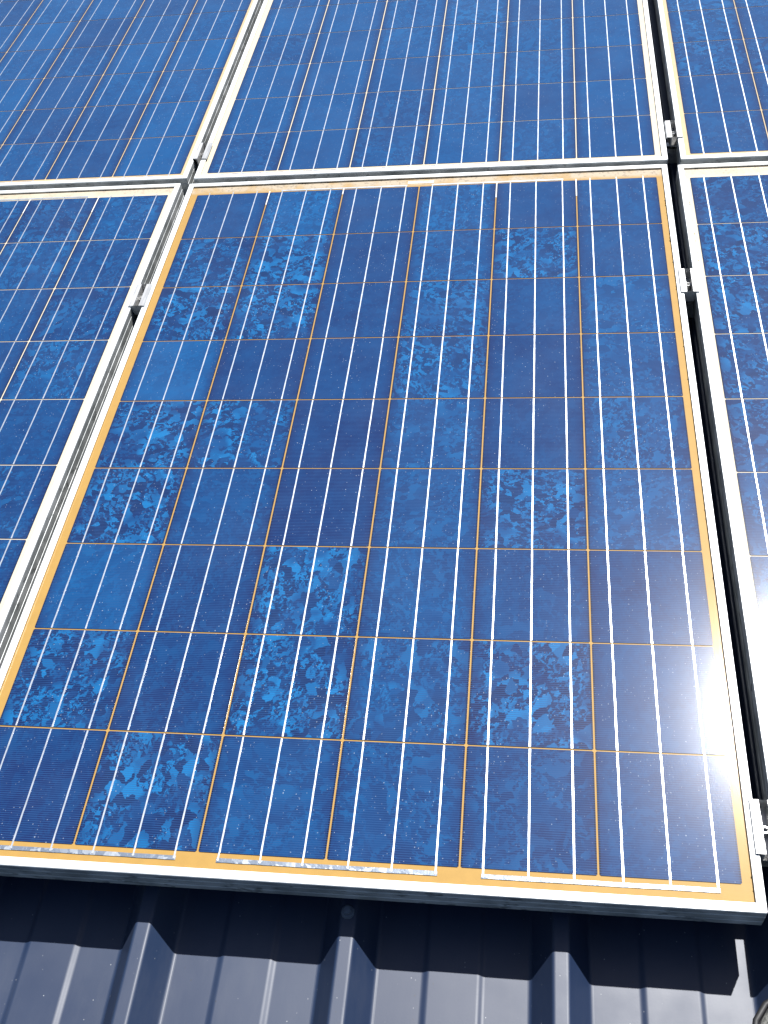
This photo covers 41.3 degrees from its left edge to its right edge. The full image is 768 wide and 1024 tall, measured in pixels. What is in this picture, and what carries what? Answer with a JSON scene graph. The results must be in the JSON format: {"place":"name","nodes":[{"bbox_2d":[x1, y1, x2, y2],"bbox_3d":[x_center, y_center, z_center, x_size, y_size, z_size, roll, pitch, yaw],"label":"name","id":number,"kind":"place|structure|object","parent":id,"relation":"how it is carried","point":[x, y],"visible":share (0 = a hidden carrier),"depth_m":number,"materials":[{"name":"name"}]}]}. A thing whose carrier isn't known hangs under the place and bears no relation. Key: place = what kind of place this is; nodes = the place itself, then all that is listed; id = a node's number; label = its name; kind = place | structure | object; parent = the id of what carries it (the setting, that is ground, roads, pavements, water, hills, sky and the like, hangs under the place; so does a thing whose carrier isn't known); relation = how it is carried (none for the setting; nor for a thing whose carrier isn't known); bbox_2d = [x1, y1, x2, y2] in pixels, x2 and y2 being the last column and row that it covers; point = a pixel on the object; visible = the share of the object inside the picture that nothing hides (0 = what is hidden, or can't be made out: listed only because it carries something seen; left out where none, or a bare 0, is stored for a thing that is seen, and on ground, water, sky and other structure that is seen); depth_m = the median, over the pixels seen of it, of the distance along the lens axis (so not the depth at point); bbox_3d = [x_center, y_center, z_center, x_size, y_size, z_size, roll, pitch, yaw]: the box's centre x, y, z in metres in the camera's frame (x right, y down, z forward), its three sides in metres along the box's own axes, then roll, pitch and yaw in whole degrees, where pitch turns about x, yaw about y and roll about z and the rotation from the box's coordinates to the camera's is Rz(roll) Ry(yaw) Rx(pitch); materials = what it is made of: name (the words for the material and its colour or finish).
{"place":"outdoors","nodes":[
{"label":"outdoors","id":0,"kind":"place"},
{"bbox_2d":[0,0,767,1023],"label":"roof","id":1,"kind":"structure","parent":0,"point":[84,952],"depth_m":1.23,"materials":[{"name":"paint"}]},
{"bbox_2d":[341,905,354,918],"bbox_3d":[-0.044,0.481,1.229,0.017,0.008,0.017,0,50,9],"label":"roofing screw","id":2,"kind":"object","parent":1,"relation":"on","point":[347,911],"visible":1,"depth_m":1.23,"materials":[{"name":"grey metal"}]},
{"bbox_2d":[666,143,676,162],"bbox_3d":[0.098,-0.769,2.248,3.200,0.025,0.040,0,50,9],"label":"mounting rail","id":3,"kind":"object","parent":1,"relation":"on","point":[671,154],"depth_m":2.16,"materials":[{"name":"metal"}]},
{"bbox_2d":[0,0,263,193],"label":"solar panel","id":4,"kind":"object","parent":3,"relation":"on","point":[97,93],"visible":1,"depth_m":2.54,"materials":[{"name":"glass"}]},
{"bbox_2d":[193,142,212,165],"bbox_3d":[-0.403,-0.791,2.300,0.034,0.053,0.065,0,50,9],"label":"panel clamp","id":5,"kind":"object","parent":3,"relation":"attached to","point":[202,152],"visible":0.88,"depth_m":2.28,"materials":[{"name":"metal"}]},
{"bbox_2d":[194,0,667,183],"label":"solar panel","id":6,"kind":"object","parent":3,"relation":"on","point":[319,89],"visible":0.99,"depth_m":2.35,"materials":[{"name":"glass"}]},
{"bbox_2d":[664,120,682,148],"bbox_3d":[0.607,-0.783,2.149,0.034,0.053,0.065,0,50,9],"label":"panel clamp","id":7,"kind":"object","parent":3,"relation":"attached to","point":[673,130],"visible":1,"depth_m":2.13,"materials":[{"name":"metal"}]},
{"bbox_2d":[654,0,767,165],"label":"solar panel","id":8,"kind":"object","parent":3,"relation":"on","point":[714,53],"visible":0.99,"depth_m":2.26,"materials":[{"name":"glass"}]},
{"bbox_2d":[685,301,694,317],"bbox_3d":[0.047,-0.380,1.928,3.200,0.025,0.040,0,50,9],"label":"mounting rail","id":9,"kind":"object","parent":1,"relation":"on","point":[689,309],"depth_m":1.84,"materials":[{"name":"metal"}]},
{"bbox_2d":[128,284,152,314],"bbox_3d":[-0.466,-0.401,1.981,0.034,0.053,0.065,0,50,9],"label":"panel clamp","id":10,"kind":"object","parent":9,"relation":"attached to","point":[139,298],"visible":0.93,"depth_m":1.96,"materials":[{"name":"metal"}]},
{"bbox_2d":[677,268,699,301],"bbox_3d":[0.544,-0.396,1.832,0.034,0.053,0.065,0,50,9],"label":"panel clamp","id":11,"kind":"object","parent":9,"relation":"attached to","point":[688,283],"visible":0.94,"depth_m":1.81,"materials":[{"name":"metal"}]},
{"bbox_2d":[752,999,767,1023],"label":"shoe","id":12,"kind":"object","parent":1,"relation":"on","point":[761,1016],"visible":1,"depth_m":1.09,"materials":[{"name":"rubber"}]},
{"bbox_2d":[761,861,767,866],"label":"mounting rail","id":13,"kind":"object","parent":1,"relation":"on","point":[764,864],"depth_m":1.21,"materials":[{"name":"metal"}]},
{"bbox_2d":[0,183,184,668],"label":"solar panel","id":14,"kind":"object","parent":13,"relation":"on","point":[78,265],"visible":1,"depth_m":1.93,"materials":[{"name":"glass"}]},
{"bbox_2d":[0,164,767,924],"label":"solar panel","id":15,"kind":"object","parent":13,"relation":"on","point":[380,562],"visible":1,"depth_m":1.47,"materials":[{"name":"glass"}]},
{"bbox_2d":[675,161,767,799],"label":"solar panel","id":16,"kind":"object","parent":13,"relation":"on","point":[723,208],"visible":1,"depth_m":1.68,"materials":[{"name":"glass"}]},
{"bbox_2d":[748,799,767,861],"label":"panel clamp","id":17,"kind":"object","parent":13,"relation":"attached to","point":[758,811],"visible":1,"depth_m":1.18,"materials":[{"name":"metal"}]}
]}

